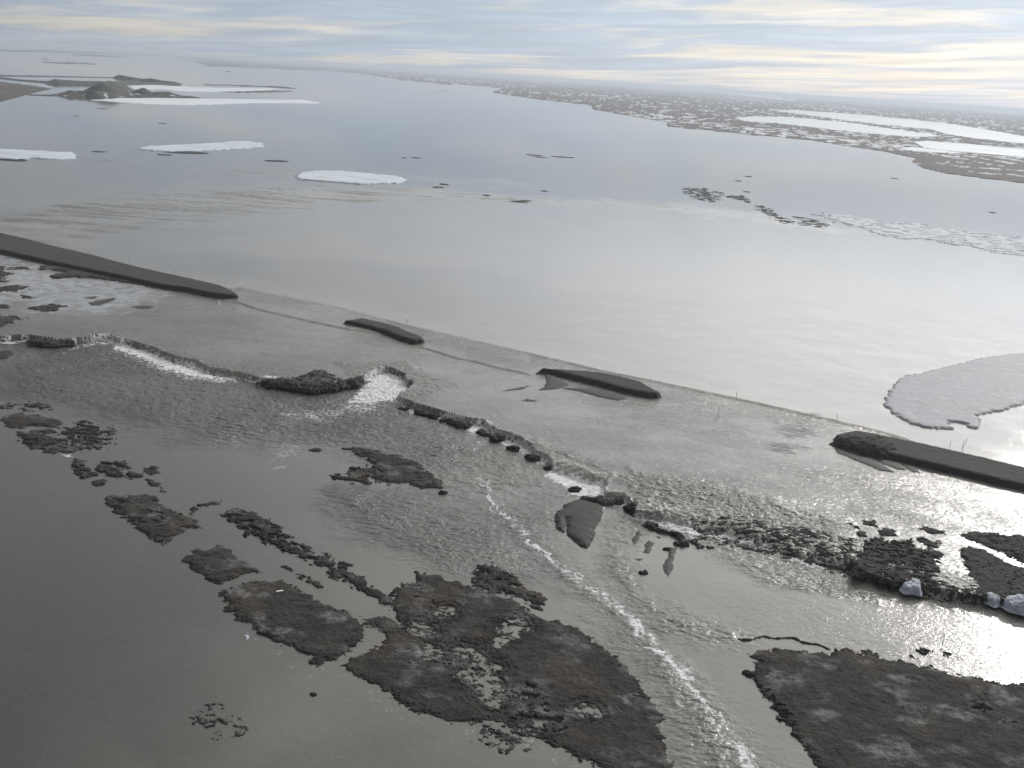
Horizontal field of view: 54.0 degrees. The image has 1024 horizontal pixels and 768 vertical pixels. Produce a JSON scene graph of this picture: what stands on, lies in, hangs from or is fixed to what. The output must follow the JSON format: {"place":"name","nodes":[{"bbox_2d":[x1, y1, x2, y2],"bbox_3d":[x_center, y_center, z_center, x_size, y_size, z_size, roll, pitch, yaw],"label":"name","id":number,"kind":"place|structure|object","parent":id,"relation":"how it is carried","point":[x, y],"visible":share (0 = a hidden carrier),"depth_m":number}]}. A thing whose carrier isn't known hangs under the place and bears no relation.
{"place":"outdoors","nodes":[
{"label":"outdoors","id":0,"kind":"place"},
{"bbox_2d":[0,304,9,308],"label":"flooded meadow","id":1,"kind":"structure","parent":0,"point":[4,306],"depth_m":316.73},
{"bbox_2d":[0,266,13,281],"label":"flooded meadow","id":2,"kind":"structure","parent":0,"point":[2,275],"depth_m":360.32},
{"bbox_2d":[0,350,13,358],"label":"turf bank","id":3,"kind":"structure","parent":0,"point":[5,354],"depth_m":273.61},
{"bbox_2d":[0,315,27,325],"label":"flooded meadow","id":4,"kind":"structure","parent":0,"point":[3,321],"depth_m":302.65},
{"bbox_2d":[0,285,30,292],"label":"flooded meadow","id":5,"kind":"structure","parent":0,"point":[14,288],"depth_m":340.74},
{"bbox_2d":[8,267,29,269],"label":"flooded meadow","id":6,"kind":"structure","parent":0,"point":[27,268],"depth_m":372.22},
{"bbox_2d":[28,303,66,311],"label":"flooded meadow","id":7,"kind":"structure","parent":0,"point":[51,307],"depth_m":318.52},
{"bbox_2d":[26,338,75,346],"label":"turf bank","id":8,"kind":"structure","parent":0,"point":[43,342],"depth_m":284.11},
{"bbox_2d":[38,265,172,290],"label":"flooded meadow","id":9,"kind":"structure","parent":0,"point":[69,272],"depth_m":365.93},
{"bbox_2d":[0,233,238,298],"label":"road","id":10,"kind":"structure","parent":0,"point":[27,249],"depth_m":377.31},
{"bbox_2d":[0,50,339,64],"bbox_3d":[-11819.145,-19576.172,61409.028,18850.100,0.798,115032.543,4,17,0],"label":"mud flat","id":11,"kind":"structure","parent":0,"point":[90,52],"depth_m":14618.97},
{"bbox_2d":[255,369,364,395],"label":"turf bank","id":12,"kind":"structure","parent":0,"point":[314,381],"depth_m":262.18},
{"bbox_2d":[308,448,321,451],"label":"tundra island","id":13,"kind":"structure","parent":0,"point":[316,450],"depth_m":220.88},
{"bbox_2d":[174,56,487,74],"bbox_3d":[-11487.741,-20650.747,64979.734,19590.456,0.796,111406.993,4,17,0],"label":"mud flat","id":14,"kind":"structure","parent":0,"point":[212,59],"depth_m":27834.55},
{"bbox_2d":[343,318,424,344],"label":"road","id":15,"kind":"structure","parent":0,"point":[397,333],"depth_m":315.34},
{"bbox_2d":[446,418,471,428],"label":"turf bank","id":16,"kind":"structure","parent":0,"point":[459,423],"depth_m":241.95},
{"bbox_2d":[340,571,674,767],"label":"tundra island","id":17,"kind":"structure","parent":0,"point":[560,668],"depth_m":142.47},
{"bbox_2d":[0,42,1023,767],"bbox_3d":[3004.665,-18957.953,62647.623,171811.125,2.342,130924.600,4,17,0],"label":"water","id":18,"kind":"structure","parent":0,"point":[614,250],"depth_m":262.04},
{"bbox_2d":[0,158,27,160],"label":"turf raft","id":19,"kind":"object","parent":18,"relation":"on","point":[6,159],"visible":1,"depth_m":705.74},
{"bbox_2d":[0,77,44,81],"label":"dike","id":20,"kind":"structure","parent":18,"relation":"in","point":[21,80],"depth_m":2183.35},
{"bbox_2d":[0,82,51,101],"bbox_3d":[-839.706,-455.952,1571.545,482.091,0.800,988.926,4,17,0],"label":"mud flat","id":21,"kind":"structure","parent":18,"relation":"in","point":[9,91],"depth_m":1742.63},
{"bbox_2d":[0,401,52,411],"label":"tundra islet scatter","id":22,"kind":"object","parent":18,"relation":"in","point":[37,404],"visible":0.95,"depth_m":235.87},
{"bbox_2d":[0,413,62,428],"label":"tundra island","id":23,"kind":"structure","parent":18,"relation":"in","point":[19,420],"depth_m":226.03},
{"bbox_2d":[0,149,75,159],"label":"ice floe","id":24,"kind":"object","parent":18,"relation":"on","point":[13,154],"visible":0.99,"depth_m":744.79},
{"bbox_2d":[28,94,58,95],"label":"dike","id":25,"kind":"structure","parent":18,"relation":"in","point":[45,94],"depth_m":1626.70},
{"bbox_2d":[13,428,84,453],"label":"tundra island","id":26,"kind":"structure","parent":18,"relation":"in","point":[54,445],"depth_m":214.35},
{"bbox_2d":[0,75,111,77],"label":"dike","id":27,"kind":"structure","parent":18,"relation":"in","point":[52,76],"depth_m":2590.72},
{"bbox_2d":[44,62,96,64],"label":"mud flat","id":28,"kind":"structure","parent":18,"relation":"in","point":[69,63],"depth_m":4757.89},
{"bbox_2d":[50,420,116,450],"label":"tundra islet scatter","id":29,"kind":"object","parent":18,"relation":"in","point":[90,430],"visible":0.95,"depth_m":220.86},
{"bbox_2d":[71,54,122,56],"bbox_3d":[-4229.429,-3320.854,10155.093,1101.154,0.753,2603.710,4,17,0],"label":"mud flat","id":30,"kind":"structure","parent":18,"relation":"in","point":[95,55],"depth_m":10136.29},
{"bbox_2d":[91,479,107,486],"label":"tundra island","id":31,"kind":"structure","parent":18,"relation":"in","point":[99,482],"depth_m":196.78},
{"bbox_2d":[89,298,114,305],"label":"gravel bar","id":32,"kind":"object","parent":18,"relation":"in","point":[100,302],"visible":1,"depth_m":330.84},
{"bbox_2d":[70,458,143,479],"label":"tundra island","id":33,"kind":"structure","parent":18,"relation":"in","point":[80,465],"depth_m":202.74},
{"bbox_2d":[39,79,177,84],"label":"spoil bank","id":34,"kind":"structure","parent":18,"relation":"in","point":[57,81],"depth_m":2246.74},
{"bbox_2d":[54,90,199,97],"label":"spoil bank","id":35,"kind":"structure","parent":18,"relation":"in","point":[96,93],"depth_m":1718.44},
{"bbox_2d":[83,81,133,92],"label":"spoil mound","id":36,"kind":"object","parent":35,"relation":"on","point":[111,86],"visible":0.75,"depth_m":1807.91},
{"bbox_2d":[131,88,151,93],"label":"spoil mound","id":37,"kind":"object","parent":35,"relation":"on","point":[143,91],"visible":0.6,"depth_m":1841.49},
{"bbox_2d":[152,91,180,95],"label":"spoil mound","id":38,"kind":"object","parent":35,"relation":"on","point":[164,93],"visible":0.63,"depth_m":1872.13},
{"bbox_2d":[131,305,154,308],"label":"gravel bar","id":39,"kind":"object","parent":18,"relation":"in","point":[144,307],"visible":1,"depth_m":328.00},
{"bbox_2d":[112,75,180,83],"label":"spoil bank","id":40,"kind":"structure","parent":18,"relation":"in","point":[134,78],"depth_m":2760.37},
{"bbox_2d":[143,466,160,474],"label":"tundra island","id":41,"kind":"structure","parent":18,"relation":"in","point":[150,470],"depth_m":204.07},
{"bbox_2d":[104,494,200,544],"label":"tundra island","id":42,"kind":"structure","parent":18,"relation":"in","point":[149,516],"depth_m":183.75},
{"bbox_2d":[145,478,165,492],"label":"tundra island","id":43,"kind":"structure","parent":18,"relation":"in","point":[151,483],"depth_m":197.98},
{"bbox_2d":[168,151,208,153],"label":"turf raft","id":44,"kind":"object","parent":18,"relation":"on","point":[188,152],"visible":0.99,"depth_m":842.80},
{"bbox_2d":[136,141,264,151],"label":"ice floe","id":45,"kind":"object","parent":18,"relation":"on","point":[227,145],"visible":0.99,"depth_m":899.51},
{"bbox_2d":[188,61,214,63],"bbox_3d":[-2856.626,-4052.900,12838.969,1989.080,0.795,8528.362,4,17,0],"label":"mud flat","id":46,"kind":"structure","parent":18,"relation":"in","point":[203,62],"depth_m":10303.60},
{"bbox_2d":[129,85,276,91],"bbox_3d":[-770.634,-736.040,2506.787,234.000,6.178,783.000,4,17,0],"label":"ice sheet","id":47,"kind":"object","parent":18,"relation":"on","point":[190,89],"visible":0.98,"depth_m":2389.51},
{"bbox_2d":[188,500,222,514],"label":"tundra island","id":48,"kind":"structure","parent":18,"relation":"in","point":[193,509],"depth_m":190.24},
{"bbox_2d":[95,98,317,104],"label":"ice sheet","id":49,"kind":"object","parent":18,"relation":"on","point":[177,101],"visible":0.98,"depth_m":1759.85},
{"bbox_2d":[189,703,248,740],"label":"turf islet scatter","id":50,"kind":"object","parent":18,"relation":"in","point":[221,720],"visible":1,"depth_m":128.69},
{"bbox_2d":[181,544,262,584],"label":"tundra island","id":51,"kind":"structure","parent":18,"relation":"on","point":[219,564],"depth_m":167.82},
{"bbox_2d":[203,84,295,88],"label":"mud flat","id":52,"kind":"structure","parent":18,"relation":"in","point":[253,86],"depth_m":2969.66},
{"bbox_2d":[223,90,291,92],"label":"mud flat","id":53,"kind":"structure","parent":18,"relation":"in","point":[272,91],"depth_m":2489.90},
{"bbox_2d":[267,160,287,161],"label":"turf raft","id":54,"kind":"object","parent":18,"relation":"on","point":[278,160],"visible":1,"depth_m":822.45},
{"bbox_2d":[217,580,363,666],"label":"tundra island","id":55,"kind":"structure","parent":18,"relation":"in","point":[298,621],"depth_m":153.13},
{"bbox_2d":[281,565,323,587],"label":"tundra island","id":56,"kind":"structure","parent":18,"relation":"in","point":[316,584],"depth_m":165.58},
{"bbox_2d":[217,508,394,605],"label":"tundra island","id":57,"kind":"structure","parent":18,"relation":"in","point":[265,532],"depth_m":175.78},
{"bbox_2d":[296,170,408,183],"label":"ice floe","id":58,"kind":"object","parent":18,"relation":"on","point":[337,176],"visible":0.99,"depth_m":732.83},
{"bbox_2d":[329,464,375,484],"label":"tundra island","id":59,"kind":"structure","parent":18,"relation":"in","point":[355,474],"depth_m":208.37},
{"bbox_2d":[341,447,442,489],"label":"tundra island","id":60,"kind":"structure","parent":18,"relation":"in","point":[391,468],"depth_m":212.29},
{"bbox_2d":[414,409,424,414],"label":"turf clod","id":61,"kind":"object","parent":18,"relation":"in","point":[418,412],"visible":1,"depth_m":248.33},
{"bbox_2d":[427,412,439,418],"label":"turf clod","id":62,"kind":"object","parent":18,"relation":"in","point":[432,415],"visible":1,"depth_m":246.63},
{"bbox_2d":[476,428,486,433],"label":"turf clod","id":63,"kind":"object","parent":18,"relation":"in","point":[480,431],"visible":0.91,"depth_m":237.80},
{"bbox_2d":[480,432,491,436],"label":"turf clod","id":64,"kind":"object","parent":18,"relation":"in","point":[488,434],"visible":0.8,"depth_m":236.23},
{"bbox_2d":[489,432,504,442],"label":"turf clod","id":65,"kind":"object","parent":18,"relation":"in","point":[497,437],"visible":0.98,"depth_m":233.99},
{"bbox_2d":[470,719,536,754],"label":"tundra islet scatter","id":66,"kind":"object","parent":18,"relation":"in","point":[512,740],"visible":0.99,"depth_m":129.53},
{"bbox_2d":[469,562,547,604],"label":"tundra island","id":67,"kind":"structure","parent":18,"relation":"in","point":[489,582],"depth_m":167.94},
{"bbox_2d":[506,445,519,450],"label":"turf clod","id":68,"kind":"object","parent":18,"relation":"in","point":[512,447],"visible":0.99,"depth_m":229.04},
{"bbox_2d":[505,386,528,390],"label":"gravel bar","id":69,"kind":"object","parent":18,"relation":"in","point":[520,388],"visible":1,"depth_m":268.83},
{"bbox_2d":[524,454,540,461],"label":"turf clod","id":70,"kind":"object","parent":18,"relation":"in","point":[532,457],"visible":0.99,"depth_m":223.62},
{"bbox_2d":[524,603,542,610],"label":"tundra island","id":71,"kind":"structure","parent":18,"relation":"in","point":[537,607],"depth_m":161.56},
{"bbox_2d":[543,465,551,469],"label":"turf clod","id":72,"kind":"object","parent":18,"relation":"in","point":[546,467],"visible":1,"depth_m":218.84},
{"bbox_2d":[539,374,568,389],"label":"gravel bar","id":73,"kind":"object","parent":18,"relation":"in","point":[553,382],"visible":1,"depth_m":275.09},
{"bbox_2d":[568,486,581,491],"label":"turf clod","id":74,"kind":"object","parent":18,"relation":"in","point":[575,489],"visible":1,"depth_m":208.43},
{"bbox_2d":[554,500,602,548],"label":"gravel bar","id":75,"kind":"object","parent":18,"relation":"in","point":[579,519],"visible":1,"depth_m":193.70},
{"bbox_2d":[564,388,627,399],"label":"gravel bar","id":76,"kind":"object","parent":18,"relation":"in","point":[605,394],"visible":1,"depth_m":269.23},
{"bbox_2d":[622,502,636,514],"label":"turf clod","id":77,"kind":"object","parent":18,"relation":"in","point":[629,508],"visible":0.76,"depth_m":199.43},
{"bbox_2d":[632,530,641,544],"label":"gravel bar","id":78,"kind":"object","parent":18,"relation":"in","point":[636,538],"visible":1,"depth_m":188.84},
{"bbox_2d":[643,540,654,552],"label":"gravel bar","id":79,"kind":"object","parent":18,"relation":"in","point":[649,544],"visible":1,"depth_m":185.58},
{"bbox_2d":[663,547,676,576],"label":"gravel bar","id":80,"kind":"object","parent":18,"relation":"in","point":[668,566],"visible":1,"depth_m":179.77},
{"bbox_2d":[682,187,723,201],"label":"turf debris","id":81,"kind":"object","parent":18,"relation":"in","point":[704,193],"visible":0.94,"depth_m":790.00},
{"bbox_2d":[729,195,750,202],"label":"turf debris","id":82,"kind":"object","parent":18,"relation":"on","point":[741,197],"visible":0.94,"depth_m":776.03},
{"bbox_2d":[741,670,756,676],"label":"turf clod","id":83,"kind":"object","parent":18,"relation":"in","point":[748,673],"visible":1,"depth_m":146.97},
{"bbox_2d":[755,205,794,223],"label":"turf debris","id":84,"kind":"object","parent":18,"relation":"on","point":[774,215],"visible":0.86,"depth_m":680.50},
{"bbox_2d":[793,216,828,227],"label":"turf debris","id":85,"kind":"object","parent":18,"relation":"on","point":[813,221],"visible":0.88,"depth_m":656.55},
{"bbox_2d":[835,448,894,472],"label":"gravel bar","id":86,"kind":"object","parent":18,"relation":"in","point":[873,464],"visible":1,"depth_m":232.12},
{"bbox_2d":[877,459,905,469],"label":"gravel bar","id":87,"kind":"object","parent":18,"relation":"in","point":[894,465],"visible":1,"depth_m":231.37},
{"bbox_2d":[901,463,920,472],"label":"gravel bar","id":88,"kind":"object","parent":18,"relation":"on","point":[912,469],"visible":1,"depth_m":229.59},
{"bbox_2d":[812,213,1023,255],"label":"ice debris","id":89,"kind":"object","parent":18,"relation":"in","point":[974,240],"visible":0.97,"depth_m":641.26},
{"bbox_2d":[915,647,932,656],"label":"turf tuft","id":90,"kind":"object","parent":18,"relation":"in","point":[923,651],"visible":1,"depth_m":156.36},
{"bbox_2d":[918,525,944,533],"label":"turf bank","id":91,"kind":"structure","parent":18,"relation":"in","point":[927,529],"depth_m":196.79},
{"bbox_2d":[922,469,946,473],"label":"gravel bar","id":92,"kind":"object","parent":18,"relation":"in","point":[932,471],"visible":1,"depth_m":228.75},
{"bbox_2d":[883,353,1023,429],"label":"ice sheet","id":93,"kind":"object","parent":18,"relation":"on","point":[968,392],"visible":1,"depth_m":288.96},
{"bbox_2d":[0,0,1023,110],"label":"sky","id":94,"kind":"structure","parent":0,"point":[966,53]},
{"bbox_2d":[536,368,661,398],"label":"road","id":95,"kind":"structure","parent":0,"point":[623,385],"depth_m":276.99},
{"bbox_2d":[579,494,624,506],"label":"turf bank","id":96,"kind":"structure","parent":0,"point":[611,500],"depth_m":203.19},
{"bbox_2d":[205,60,1023,181],"bbox_3d":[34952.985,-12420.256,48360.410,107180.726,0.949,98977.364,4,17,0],"label":"tundra","id":97,"kind":"structure","parent":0,"point":[706,109],"depth_m":4990.41},
{"bbox_2d":[642,521,688,548],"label":"turf bank","id":98,"kind":"structure","parent":0,"point":[682,541],"depth_m":190.94},
{"bbox_2d":[688,538,713,548],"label":"turf bank","id":99,"kind":"structure","parent":0,"point":[694,541],"depth_m":187.37},
{"bbox_2d":[718,92,793,100],"bbox_3d":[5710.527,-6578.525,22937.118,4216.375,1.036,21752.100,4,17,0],"label":"frozen lake","id":100,"kind":"structure","parent":0,"point":[767,96],"depth_m":20444.46},
{"bbox_2d":[690,515,860,579],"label":"turf bank","id":101,"kind":"structure","parent":0,"point":[820,549],"depth_m":189.30},
{"bbox_2d":[736,116,940,136],"bbox_3d":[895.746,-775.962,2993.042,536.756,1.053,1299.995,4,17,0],"label":"frozen lake","id":102,"kind":"structure","parent":0,"point":[843,126],"depth_m":2881.37},
{"bbox_2d":[856,531,866,537],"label":"turf bank","id":103,"kind":"structure","parent":0,"point":[860,534],"depth_m":193.05},
{"bbox_2d":[862,519,877,526],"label":"turf bank","id":104,"kind":"structure","parent":0,"point":[871,523],"depth_m":198.60},
{"bbox_2d":[747,647,1023,767],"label":"tundra island","id":105,"kind":"structure","parent":0,"point":[845,707],"depth_m":139.89},
{"bbox_2d":[738,635,830,650],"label":"tundra bank","id":106,"kind":"structure","parent":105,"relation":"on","point":[789,637],"depth_m":156.70},
{"bbox_2d":[877,528,896,536],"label":"turf bank","id":107,"kind":"structure","parent":0,"point":[884,532],"depth_m":194.42},
{"bbox_2d":[849,536,943,590],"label":"turf bank","id":108,"kind":"structure","parent":0,"point":[924,558],"depth_m":182.32},
{"bbox_2d":[769,109,1023,142],"bbox_3d":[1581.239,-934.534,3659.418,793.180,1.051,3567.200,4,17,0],"label":"frozen lake","id":109,"kind":"structure","parent":0,"point":[960,130],"depth_m":3737.52},
{"bbox_2d":[833,430,1023,491],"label":"road","id":110,"kind":"structure","parent":0,"point":[972,467],"depth_m":231.66},
{"bbox_2d":[829,434,897,460],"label":"gravel pile","id":111,"kind":"object","parent":110,"relation":"on","point":[880,446],"visible":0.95,"depth_m":238.40},
{"bbox_2d":[916,536,941,547],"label":"turf bank","id":112,"kind":"structure","parent":0,"point":[928,542],"depth_m":191.54},
{"bbox_2d":[899,147,960,153],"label":"frozen lake","id":113,"kind":"structure","parent":0,"point":[922,149],"depth_m":1773.02},
{"bbox_2d":[858,562,1005,608],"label":"turf bank","id":114,"kind":"structure","parent":0,"point":[952,589],"depth_m":173.92},
{"bbox_2d":[899,579,922,596],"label":"snow block","id":115,"kind":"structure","parent":114,"relation":"on","point":[912,587],"depth_m":173.39},
{"bbox_2d":[904,104,1023,114],"bbox_3d":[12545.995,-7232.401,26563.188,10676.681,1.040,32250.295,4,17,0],"label":"frozen lake","id":116,"kind":"structure","parent":0,"point":[970,109],"depth_m":25575.93},
{"bbox_2d":[915,141,1023,156],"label":"frozen lake","id":117,"kind":"structure","parent":0,"point":[961,147],"depth_m":1970.25},
{"bbox_2d":[958,546,1023,604],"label":"turf bank","id":118,"kind":"structure","parent":0,"point":[992,573],"depth_m":180.28},
{"bbox_2d":[984,592,1000,607],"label":"snow block","id":119,"kind":"object","parent":118,"relation":"on","point":[994,600],"depth_m":171.25},
{"bbox_2d":[1000,594,1023,615],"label":"snow block","id":120,"kind":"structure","parent":118,"relation":"on","point":[1013,604],"depth_m":169.69},
{"bbox_2d":[960,531,1023,564],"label":"turf bank","id":121,"kind":"structure","parent":0,"point":[1010,546],"depth_m":193.50}
]}

